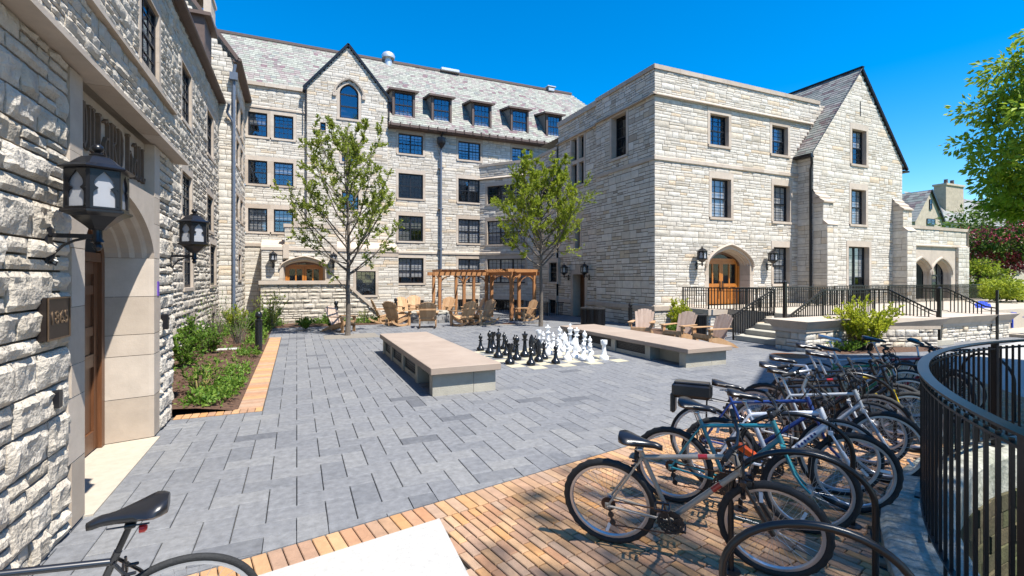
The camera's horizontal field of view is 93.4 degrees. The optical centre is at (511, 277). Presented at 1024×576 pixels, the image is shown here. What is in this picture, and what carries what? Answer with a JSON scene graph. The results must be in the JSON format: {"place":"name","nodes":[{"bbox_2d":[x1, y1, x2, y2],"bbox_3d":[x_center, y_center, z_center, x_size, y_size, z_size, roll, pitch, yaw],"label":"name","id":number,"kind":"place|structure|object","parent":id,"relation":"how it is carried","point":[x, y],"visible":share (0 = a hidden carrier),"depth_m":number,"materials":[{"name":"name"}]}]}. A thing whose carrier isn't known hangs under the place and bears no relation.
{"place":"outdoors","nodes":[
{"label":"outdoors","id":0,"kind":"place"},
{"bbox_2d":[171,320,402,409],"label":"planting soil","id":1,"kind":"structure","parent":0,"point":[229,405],"depth_m":10.07,"materials":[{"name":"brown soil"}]},
{"bbox_2d":[171,329,209,367],"bbox_3d":[-6.793,1.494,10.072,0.621,0.798,0.706,0,0,39],"label":"shrub","id":2,"kind":"object","parent":1,"relation":"on","point":[181,356],"visible":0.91,"depth_m":10.02,"materials":[{"name":"green plant"}]},
{"bbox_2d":[175,310,211,350],"bbox_3d":[-8.133,1.350,12.338,0.873,1.106,0.790,0,0,-24],"label":"shrub","id":3,"kind":"object","parent":1,"relation":"on","point":[192,326],"visible":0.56,"depth_m":12.23,"materials":[{"name":"green plant"}]},
{"bbox_2d":[178,357,223,389],"bbox_3d":[-5.089,1.600,7.893,0.476,0.587,0.726,0,0,4],"label":"shrub","id":4,"kind":"object","parent":1,"relation":"on","point":[196,373],"visible":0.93,"depth_m":7.91,"materials":[{"name":"green plant"}]},
{"bbox_2d":[192,320,229,353],"bbox_3d":[-7.500,1.480,11.883,0.975,0.847,0.640,0,0,27],"label":"shrub","id":5,"kind":"object","parent":1,"relation":"on","point":[214,342],"visible":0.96,"depth_m":11.83,"materials":[{"name":"green plant"}]},
{"bbox_2d":[251,289,288,328],"bbox_3d":[-8.819,1.155,17.640,1.299,1.476,1.215,0,0,-24],"label":"shrub","id":6,"kind":"object","parent":1,"relation":"on","point":[274,319],"visible":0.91,"depth_m":17.66,"materials":[{"name":"green plant"}]},
{"bbox_2d":[172,315,386,409],"bbox_3d":[-5.662,1.748,13.996,6.928,0.423,13.945,0,0,-24],"label":"groundcover","id":7,"kind":"object","parent":1,"relation":"on","point":[229,384],"visible":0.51,"depth_m":8.70,"materials":[{"name":"green plant"}]},
{"bbox_2d":[258,518,468,575],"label":"concrete slab","id":8,"kind":"structure","parent":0,"point":[426,549],"depth_m":3.33,"materials":[{"name":"white concrete"}]},
{"bbox_2d":[28,304,1023,575],"bbox_3d":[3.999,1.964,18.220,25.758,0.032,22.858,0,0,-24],"label":"plaza paving","id":9,"kind":"structure","parent":0,"point":[380,430],"depth_m":5.88,"materials":[{"name":"grey stone"}]},
{"bbox_2d":[81,436,159,518],"bbox_3d":[-4.131,1.958,4.793,0.600,0.045,2.120,0,0,-24],"label":"threshold","id":10,"kind":"object","parent":9,"relation":"on","point":[109,468],"visible":0.5,"depth_m":4.94,"materials":[{"name":"concrete"}]},
{"bbox_2d":[0,0,251,575],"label":"stone hall","id":11,"kind":"structure","parent":9,"relation":"on","point":[153,96],"depth_m":5.42,"materials":[{"name":"stone"}]},
{"bbox_2d":[31,296,70,341],"bbox_3d":[-3.242,0.287,3.402,0.090,0.295,0.355,0,0,-24],"label":"date plaque","id":12,"kind":"object","parent":11,"relation":"attached to","point":[55,312],"visible":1,"depth_m":3.35,"materials":[{"name":"brown metal"}]},
{"bbox_2d":[42,144,134,265],"bbox_3d":[-3.014,-0.520,3.486,0.494,0.883,0.387,0,0,6],"label":"wall lantern","id":13,"kind":"object","parent":11,"relation":"attached to","point":[96,191],"depth_m":3.39,"materials":[{"name":"black metal"}]},
{"bbox_2d":[82,229,104,455],"bbox_3d":[-4.363,0.599,4.700,0.100,2.663,1.840,0,0,-24],"label":"door","id":14,"kind":"structure","parent":11,"relation":"in","point":[94,305],"depth_m":5.38,"materials":[{"name":"brown wood"}]},
{"bbox_2d":[138,0,162,91],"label":"window","id":15,"kind":"structure","parent":11,"relation":"in","point":[149,18],"depth_m":11.08,"materials":[{"name":"glass"}]},
{"bbox_2d":[180,165,192,218],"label":"window","id":16,"kind":"structure","parent":11,"relation":"in","point":[186,178],"depth_m":14.59,"materials":[{"name":"stone"}]},
{"bbox_2d":[180,52,193,134],"bbox_3d":[-9.720,-5.320,13.907,0.677,1.940,1.640,0,0,-24],"label":"window","id":17,"kind":"structure","parent":11,"relation":"in","point":[186,86],"depth_m":14.33,"materials":[{"name":"stone"}]},
{"bbox_2d":[182,247,194,291],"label":"window","id":18,"kind":"structure","parent":11,"relation":"in","point":[188,267],"depth_m":14.72,"materials":[{"name":"stone"}]},
{"bbox_2d":[169,209,210,271],"bbox_3d":[-4.471,-0.520,6.753,0.387,0.883,0.494,0,0,36],"label":"wall lantern","id":19,"kind":"object","parent":11,"relation":"attached to","point":[194,233],"depth_m":6.67,"materials":[{"name":"black metal"}]},
{"bbox_2d":[206,99,214,163],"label":"window","id":20,"kind":"structure","parent":11,"relation":"in","point":[210,115],"depth_m":18.27,"materials":[{"name":"stone"}]},
{"bbox_2d":[0,490,257,575],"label":"bicycle","id":21,"kind":"object","parent":9,"relation":"on","point":[155,505],"visible":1,"depth_m":2.12,"materials":[{"name":"black paint"}]},
{"bbox_2d":[173,337,280,419],"bbox_3d":[-6.100,1.965,11.196,1.092,0.030,9.512,0,0,-24],"label":"brick border","id":22,"kind":"object","parent":9,"relation":"on","point":[254,397],"visible":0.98,"depth_m":8.47,"materials":[{"name":"brick"}]},
{"bbox_2d":[259,281,385,323],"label":"stair wall","id":23,"kind":"structure","parent":9,"relation":"on","point":[312,299],"depth_m":20.24,"materials":[{"name":"stone"}]},
{"bbox_2d":[320,305,356,332],"bbox_3d":[-6.266,1.484,17.361,1.120,0.927,0.820,0,0,22],"label":"adirondack chair","id":24,"kind":"object","parent":9,"relation":"on","point":[336,321],"visible":0.95,"depth_m":17.33,"materials":[{"name":"brown wood"}]},
{"bbox_2d":[379,301,412,325],"bbox_3d":[-4.662,1.438,19.273,0.902,1.020,1.188,0,0,25],"label":"rocking chair","id":25,"kind":"object","parent":9,"relation":"on","point":[390,309],"visible":1,"depth_m":19.09,"materials":[{"name":"brown wood"}]},
{"bbox_2d":[218,29,585,315],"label":"dormitory building","id":26,"kind":"structure","parent":9,"relation":"on","point":[457,140],"depth_m":28.06,"materials":[{"name":"stone"}]},
{"bbox_2d":[245,107,270,139],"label":"window","id":27,"kind":"structure","parent":26,"relation":"in","point":[257,120],"depth_m":24.97,"materials":[{"name":"stone"}]},
{"bbox_2d":[245,155,270,186],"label":"window","id":28,"kind":"structure","parent":26,"relation":"in","point":[257,168],"depth_m":25.01,"materials":[{"name":"glass"}]},
{"bbox_2d":[245,203,270,233],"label":"window","id":29,"kind":"structure","parent":26,"relation":"in","point":[257,216],"depth_m":24.93,"materials":[{"name":"stone"}]},
{"bbox_2d":[271,110,295,141],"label":"window","id":30,"kind":"structure","parent":26,"relation":"in","point":[283,124],"depth_m":25.51,"materials":[{"name":"glass"}]},
{"bbox_2d":[271,157,295,188],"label":"window","id":31,"kind":"structure","parent":26,"relation":"in","point":[283,170],"depth_m":25.46,"materials":[{"name":"glass"}]},
{"bbox_2d":[271,205,295,233],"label":"window","id":32,"kind":"structure","parent":26,"relation":"in","point":[279,216],"depth_m":25.36,"materials":[{"name":"glass"}]},
{"bbox_2d":[285,260,322,280],"bbox_3d":[-10.695,0.425,24.859,1.760,2.650,0.581,0,0,-24],"label":"door","id":33,"kind":"structure","parent":26,"relation":"in","point":[298,271],"depth_m":24.88,"materials":[{"name":"brown wood"}]},
{"bbox_2d":[333,78,365,121],"bbox_3d":[-8.993,-9.675,26.593,1.700,2.450,0.740,0,0,-24],"label":"window","id":34,"kind":"structure","parent":26,"relation":"in","point":[348,93],"depth_m":26.59,"materials":[{"name":"glass"}]},
{"bbox_2d":[353,267,377,296],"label":"window","id":35,"kind":"structure","parent":26,"relation":"in","point":[365,280],"depth_m":25.82,"materials":[{"name":"glass"}]},
{"bbox_2d":[396,129,424,156],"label":"window","id":36,"kind":"structure","parent":26,"relation":"in","point":[408,143],"depth_m":28.28,"materials":[{"name":"glass"}]},
{"bbox_2d":[396,169,424,200],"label":"window","id":37,"kind":"structure","parent":26,"relation":"in","point":[410,184],"depth_m":28.39,"materials":[{"name":"glass"}]},
{"bbox_2d":[396,211,424,242],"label":"window","id":38,"kind":"structure","parent":26,"relation":"in","point":[413,223],"depth_m":28.15,"materials":[{"name":"glass"}]},
{"bbox_2d":[398,254,425,284],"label":"window","id":39,"kind":"structure","parent":26,"relation":"in","point":[412,267],"depth_m":28.24,"materials":[{"name":"glass"}]},
{"bbox_2d":[456,174,479,204],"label":"window","id":40,"kind":"structure","parent":26,"relation":"in","point":[467,186],"depth_m":29.73,"materials":[{"name":"glass"}]},
{"bbox_2d":[456,215,479,244],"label":"window","id":41,"kind":"structure","parent":26,"relation":"in","point":[467,227],"depth_m":29.57,"materials":[{"name":"glass"}]},
{"bbox_2d":[456,255,480,284],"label":"window","id":42,"kind":"structure","parent":26,"relation":"in","point":[470,262],"depth_m":29.59,"materials":[{"name":"stone"}]},
{"bbox_2d":[456,137,482,162],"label":"window","id":43,"kind":"structure","parent":26,"relation":"in","point":[467,149],"depth_m":29.65,"materials":[{"name":"glass"}]},
{"bbox_2d":[485,179,527,205],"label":"window","id":44,"kind":"structure","parent":26,"relation":"in","point":[496,189],"depth_m":29.52,"materials":[{"name":"glass"}]},
{"bbox_2d":[485,216,527,245],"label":"window","id":45,"kind":"structure","parent":26,"relation":"in","point":[493,234],"depth_m":29.40,"materials":[{"name":"glass"}]},
{"bbox_2d":[485,255,527,284],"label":"window","id":46,"kind":"structure","parent":26,"relation":"in","point":[493,261],"depth_m":29.10,"materials":[{"name":"glass"}]},
{"bbox_2d":[416,302,438,327],"bbox_3d":[-3.255,1.438,18.644,0.902,1.020,1.188,0,0,-10],"label":"adirondack chair","id":47,"kind":"object","parent":9,"relation":"on","point":[427,312],"visible":1,"depth_m":18.38,"materials":[{"name":"brown wood"}]},
{"bbox_2d":[323,322,543,339],"bbox_3d":[-2.385,1.962,18.125,9.174,0.036,1.564,0,0,-36],"label":"tree pit","id":48,"kind":"object","parent":9,"relation":"on","point":[358,335],"visible":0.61,"depth_m":16.13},
{"bbox_2d":[271,114,404,335],"bbox_3d":[-5.658,-1.772,15.965,4.295,7.545,3.979,0,0,-24],"label":"young tree","id":49,"kind":"object","parent":48,"relation":"on","point":[348,148],"visible":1,"depth_m":16.02,"materials":[{"name":"green plant"}]},
{"bbox_2d":[380,332,500,396],"bbox_3d":[-1.809,1.718,10.400,1.230,0.505,5.227,0,0,-24],"label":"stone bench","id":50,"kind":"object","parent":9,"relation":"on","point":[442,366],"visible":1,"depth_m":8.71,"materials":[{"name":"stone"}]},
{"bbox_2d":[448,301,479,326],"bbox_3d":[-1.883,1.438,19.295,0.902,1.020,1.188,0,0,-42],"label":"rocking chair","id":51,"kind":"object","parent":9,"relation":"on","point":[469,310],"visible":1,"depth_m":19.16,"materials":[{"name":"brown wood"}]},
{"bbox_2d":[427,269,538,320],"bbox_3d":[-1.457,0.785,23.579,5.724,2.330,3.602,0,0,20],"label":"pergola","id":52,"kind":"object","parent":9,"relation":"on","point":[511,275],"visible":0.9,"depth_m":23.10,"materials":[{"name":"brown wood"}]},
{"bbox_2d":[489,149,602,326],"bbox_3d":[1.286,-1.512,19.145,4.414,7.025,4.007,0,0,-4],"label":"young tree","id":53,"kind":"object","parent":9,"relation":"on","point":[526,200],"visible":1,"depth_m":18.85,"materials":[{"name":"green plant"}]},
{"bbox_2d":[474,348,626,370],"bbox_3d":[0.857,1.946,11.923,2.832,0.004,2.832,0,0,-24],"label":"chess board","id":54,"kind":"object","parent":9,"relation":"on","point":[520,365],"visible":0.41,"depth_m":11.15,"materials":[{"name":"white stone"}]},
{"bbox_2d":[628,309,655,332],"bbox_3d":[4.202,1.486,15.453,0.820,0.927,1.120,0,0,23],"label":"adirondack chair","id":55,"kind":"object","parent":9,"relation":"on","point":[644,320],"visible":0.91,"depth_m":15.60,"materials":[{"name":"brown wood"}]},
{"bbox_2d":[560,324,731,367],"bbox_3d":[3.216,1.750,13.041,1.300,0.440,5.497,0,0,-24],"label":"stone bench","id":56,"kind":"object","parent":9,"relation":"on","point":[685,353],"visible":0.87,"depth_m":11.58,"materials":[{"name":"stone"}]},
{"bbox_2d":[659,311,697,339],"bbox_3d":[5.062,1.486,14.376,1.120,0.927,0.820,0,0,-38],"label":"adirondack chair","id":57,"kind":"object","parent":9,"relation":"on","point":[686,321],"visible":0.95,"depth_m":14.36,"materials":[{"name":"brown wood"}]},
{"bbox_2d":[689,314,738,347],"bbox_3d":[5.664,1.486,13.435,1.120,0.927,0.820,0,0,-21],"label":"adirondack chair","id":58,"kind":"object","parent":9,"relation":"on","point":[717,333],"visible":0.97,"depth_m":13.39,"materials":[{"name":"brown wood"}]},
{"bbox_2d":[532,63,915,327],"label":"stone wing","id":59,"kind":"structure","parent":9,"relation":"on","point":[738,181],"depth_m":21.17,"materials":[{"name":"beige stone"}]},
{"bbox_2d":[570,129,585,187],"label":"window","id":60,"kind":"structure","parent":59,"relation":"in","point":[577,143],"depth_m":24.04,"materials":[{"name":"beige glass"}]},
{"bbox_2d":[571,269,587,315],"bbox_3d":[3.521,0.780,23.908,0.530,2.340,1.500,0,0,-24],"label":"door","id":61,"kind":"structure","parent":59,"relation":"in","point":[579,286],"depth_m":24.36,"materials":[{"name":"stone"}]},
{"bbox_2d":[609,105,628,162],"bbox_3d":[4.833,-6.110,20.787,0.677,2.120,1.310,0,0,-24],"label":"window","id":62,"kind":"structure","parent":59,"relation":"in","point":[618,123],"depth_m":21.20,"materials":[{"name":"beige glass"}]},
{"bbox_2d":[707,106,731,149],"bbox_3d":[8.469,-6.170,20.241,1.320,1.640,0.677,0,0,-24],"label":"window","id":63,"kind":"structure","parent":59,"relation":"in","point":[719,120],"depth_m":20.21,"materials":[{"name":"stone"}]},
{"bbox_2d":[709,171,733,220],"bbox_3d":[8.565,-3.365,20.284,1.370,1.970,0.677,0,0,-24],"label":"window","id":64,"kind":"structure","parent":59,"relation":"in","point":[721,185],"depth_m":20.26,"materials":[{"name":"stone"}]},
{"bbox_2d":[709,252,739,303],"bbox_3d":[8.936,0.034,20.617,2.100,2.233,0.131,0,0,-24],"label":"door","id":65,"kind":"structure","parent":59,"relation":"in","point":[720,262],"depth_m":20.66,"materials":[{"name":"brown wood"}]},
{"bbox_2d":[769,118,790,157],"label":"window","id":66,"kind":"structure","parent":59,"relation":"in","point":[779,138],"depth_m":21.68,"materials":[{"name":"stone"}]},
{"bbox_2d":[771,241,791,285],"bbox_3d":[11.894,-0.605,21.769,1.320,1.990,0.677,0,0,-24],"label":"window","id":67,"kind":"structure","parent":59,"relation":"in","point":[781,271],"depth_m":21.75,"materials":[{"name":"stone"}]},
{"bbox_2d":[771,178,792,224],"bbox_3d":[11.907,-3.365,21.775,1.350,1.970,0.677,0,0,-24],"label":"window","id":68,"kind":"structure","parent":59,"relation":"in","point":[781,190],"depth_m":21.75,"materials":[{"name":"stone"}]},
{"bbox_2d":[848,183,868,226],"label":"window","id":69,"kind":"structure","parent":59,"relation":"in","point":[858,193],"depth_m":22.82,"materials":[{"name":"stone"}]},
{"bbox_2d":[846,241,870,301],"bbox_3d":[16.115,-0.260,22.848,1.870,2.860,0.677,0,0,-24],"label":"window","id":70,"kind":"structure","parent":59,"relation":"in","point":[858,253],"depth_m":22.92,"materials":[{"name":"stone"}]},
{"bbox_2d":[849,122,868,167],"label":"window","id":71,"kind":"structure","parent":59,"relation":"in","point":[858,152],"depth_m":22.84,"materials":[{"name":"stone"}]},
{"bbox_2d":[764,316,850,351],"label":"pier wall","id":72,"kind":"structure","parent":9,"relation":"on","point":[790,332],"depth_m":12.88,"materials":[{"name":"stone"}]},
{"bbox_2d":[671,298,1023,345],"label":"raised terrace","id":73,"kind":"structure","parent":9,"relation":"on","point":[762,332],"depth_m":17.26,"materials":[{"name":"concrete"}]},
{"bbox_2d":[682,287,774,339],"bbox_3d":[7.063,1.156,16.902,1.876,1.588,3.327,0,0,-24],"label":"porch railing","id":74,"kind":"object","parent":73,"relation":"on","point":[753,303],"visible":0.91,"depth_m":15.98,"materials":[{"name":"metal"}]},
{"bbox_2d":[782,280,941,339],"bbox_3d":[9.901,1.015,14.431,4.607,1.870,1.644,0,0,-2],"label":"stair railing","id":75,"kind":"object","parent":73,"relation":"on","point":[810,301],"visible":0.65,"depth_m":14.29,"materials":[{"name":"metal"}]},
{"bbox_2d":[732,284,1000,308],"bbox_3d":[16.841,0.746,21.309,19.522,0.808,0.050,0,0,-24],"label":"terrace railing","id":76,"kind":"object","parent":73,"relation":"on","point":[973,291],"visible":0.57,"depth_m":20.90,"materials":[{"name":"metal"}]},
{"bbox_2d":[912,225,969,298],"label":"arched portico","id":77,"kind":"structure","parent":73,"relation":"on","point":[942,255],"depth_m":26.55,"materials":[{"name":"stone"}]},
{"bbox_2d":[922,288,998,339],"bbox_3d":[14.809,1.156,16.017,0.060,1.588,2.010,0,0,-24],"label":"stair railing","id":78,"kind":"object","parent":73,"relation":"on","point":[996,308],"visible":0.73,"depth_m":15.74,"materials":[{"name":"metal"}]},
{"bbox_2d":[977,277,1023,300],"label":"shrub","id":79,"kind":"object","parent":73,"relation":"on","point":[1009,286],"visible":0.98,"depth_m":21.80,"materials":[{"name":"green plant"}]},
{"bbox_2d":[831,315,949,346],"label":"pier wall","id":80,"kind":"structure","parent":9,"relation":"on","point":[922,329],"depth_m":13.47,"materials":[{"name":"stone"}]},
{"bbox_2d":[912,311,1018,341],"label":"pier wall","id":81,"kind":"structure","parent":9,"relation":"on","point":[963,326],"depth_m":14.89,"materials":[{"name":"stone"}]},
{"bbox_2d":[189,361,1023,575],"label":"brick paving","id":82,"kind":"structure","parent":0,"point":[526,526],"depth_m":3.73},
{"bbox_2d":[564,408,835,575],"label":"bicycle","id":83,"kind":"object","parent":82,"relation":"on","point":[818,562],"visible":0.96,"depth_m":3.24,"materials":[{"name":"beige paint"}]},
{"bbox_2d":[634,392,862,534],"bbox_3d":[1.830,1.453,3.930,0.587,1.001,1.598,0,0,-42],"label":"bicycle","id":84,"kind":"object","parent":82,"relation":"on","point":[848,517],"visible":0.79,"depth_m":3.86,"materials":[{"name":"teal paint"}]},
{"bbox_2d":[670,364,884,494],"bbox_3d":[2.444,1.391,4.604,1.798,1.120,0.656,0,-3,26],"label":"bicycle","id":85,"kind":"object","parent":82,"relation":"on","point":[698,390],"visible":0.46,"depth_m":4.69,"materials":[{"name":"blue paint"}]},
{"bbox_2d":[681,384,903,512],"bbox_3d":[2.400,1.458,4.253,1.623,0.990,0.593,0,0,41],"label":"bicycle","id":86,"kind":"object","parent":82,"relation":"on","point":[890,496],"visible":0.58,"depth_m":4.08,"materials":[{"name":"white paint"}]},
{"bbox_2d":[734,411,861,529],"bbox_3d":[2.298,1.521,3.924,0.919,0.858,0.119,0,0,20],"label":"bike rack","id":87,"kind":"object","parent":82,"relation":"on","point":[853,525],"visible":0.73,"depth_m":3.86,"materials":[{"name":"metal"}]},
{"bbox_2d":[727,449,878,575],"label":"bike rack","id":88,"kind":"object","parent":82,"relation":"on","point":[732,570],"visible":0.83,"depth_m":3.02,"materials":[{"name":"metal"}]},
{"bbox_2d":[719,519,914,575],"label":"bike rack","id":89,"kind":"object","parent":82,"relation":"on","point":[735,541],"visible":1,"depth_m":2.20,"materials":[{"name":"metal"}]},
{"bbox_2d":[725,361,910,465],"bbox_3d":[3.247,1.453,5.271,1.726,0.995,0.627,0,3,33],"label":"bicycle","id":90,"kind":"object","parent":82,"relation":"on","point":[839,412],"visible":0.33,"depth_m":5.11,"materials":[{"name":"black paint"}]},
{"bbox_2d":[729,366,919,482],"bbox_3d":[3.109,1.449,4.833,1.646,1.007,0.601,0,0,13],"label":"bicycle","id":91,"kind":"object","parent":82,"relation":"on","point":[869,415],"visible":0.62,"depth_m":4.73,"materials":[{"name":"grey paint"}]},
{"bbox_2d":[737,354,914,452],"bbox_3d":[3.553,1.440,5.591,1.744,1.028,0.624,0,4,31],"label":"bicycle","id":92,"kind":"object","parent":82,"relation":"on","point":[901,408],"visible":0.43,"depth_m":5.43,"materials":[{"name":"black paint"}]},
{"bbox_2d":[768,342,919,437],"bbox_3d":[4.261,1.404,6.174,0.604,1.097,1.668,0,0,-40],"label":"bicycle","id":93,"kind":"object","parent":82,"relation":"on","point":[904,387],"visible":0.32,"depth_m":6.03,"materials":[{"name":"black paint"}]},
{"bbox_2d":[774,349,919,451],"bbox_3d":[4.054,1.424,5.704,1.715,1.057,0.624,0,-3,33],"label":"bicycle","id":94,"kind":"object","parent":82,"relation":"on","point":[901,394],"visible":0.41,"depth_m":5.56,"materials":[{"name":"black paint"}]},
{"bbox_2d":[788,344,919,427],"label":"bicycle","id":95,"kind":"object","parent":82,"relation":"on","point":[898,380],"visible":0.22,"depth_m":6.34,"materials":[{"name":"green paint"}]},
{"bbox_2d":[795,334,919,418],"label":"bicycle","id":96,"kind":"object","parent":82,"relation":"on","point":[902,371],"visible":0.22,"depth_m":7.01,"materials":[{"name":"black paint"}]},
{"bbox_2d":[836,335,986,412],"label":"bicycle","id":97,"kind":"object","parent":82,"relation":"on","point":[868,338],"visible":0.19,"depth_m":7.09,"materials":[{"name":"red paint"}]},
{"bbox_2d":[894,338,976,423],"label":"bicycle","id":98,"kind":"object","parent":82,"relation":"on","point":[916,341],"visible":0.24,"depth_m":7.11,"materials":[{"name":"black paint"}]},
{"bbox_2d":[202,0,1023,277],"label":"sky","id":99,"kind":"structure","parent":0,"point":[916,56],"materials":[{"name":"blue"}]},
{"bbox_2d":[823,347,940,353],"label":"planting soil","id":100,"kind":"structure","parent":0,"point":[896,349],"depth_m":12.84,"materials":[{"name":"brown soil"}]},
{"bbox_2d":[823,294,904,350],"bbox_3d":[9.489,1.197,12.952,1.605,1.514,1.632,0,0,-24],"label":"shrub","id":101,"kind":"object","parent":100,"relation":"on","point":[875,324],"visible":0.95,"depth_m":12.81,"materials":[{"name":"green plant"}]},
{"bbox_2d":[902,189,945,226],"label":"gabled house","id":102,"kind":"structure","parent":0,"point":[925,206],"depth_m":60.75,"materials":[{"name":"paint"}]},
{"bbox_2d":[903,179,1023,283],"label":"distant house","id":103,"kind":"structure","parent":0,"point":[950,196],"depth_m":76.58,"materials":[{"name":"stone"}]},
{"bbox_2d":[929,189,1023,270],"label":"distant tree","id":104,"kind":"object","parent":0,"point":[997,247],"visible":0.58,"depth_m":41.07,"materials":[{"name":"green plant"}]},
{"bbox_2d":[939,29,1023,223],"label":"tall tree","id":105,"kind":"object","parent":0,"point":[1004,178],"visible":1,"depth_m":32.54,"materials":[{"name":"green plant"}]},
{"bbox_2d":[949,342,1023,396],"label":"concrete pavement","id":106,"kind":"structure","parent":0,"point":[1009,364],"depth_m":10.65,"materials":[{"name":"grey concrete"}]},
{"bbox_2d":[880,435,1016,575],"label":"stone curb","id":107,"kind":"structure","parent":106,"relation":"on","point":[904,536],"depth_m":3.70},
{"bbox_2d":[914,339,1023,575],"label":"curved railing","id":108,"kind":"object","parent":107,"relation":"on","point":[941,415],"visible":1,"depth_m":2.96,"materials":[{"name":"metal"}]},
{"bbox_2d":[961,488,1016,575],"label":"well wall","id":109,"kind":"structure","parent":0,"point":[1004,533],"depth_m":4.79,"materials":[{"name":"stone"}]},
{"bbox_2d":[960,220,1023,278],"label":"red maple","id":110,"kind":"object","parent":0,"point":[1007,263],"visible":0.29,"depth_m":41.66,"materials":[{"name":"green plant"}]},
{"bbox_2d":[969,257,1017,297],"bbox_3d":[27.884,0.392,28.643,3.210,3.231,3.151,0,0,-24],"label":"tree","id":111,"kind":"object","parent":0,"point":[982,269],"visible":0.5,"depth_m":28.14,"materials":[{"name":"green plant"}]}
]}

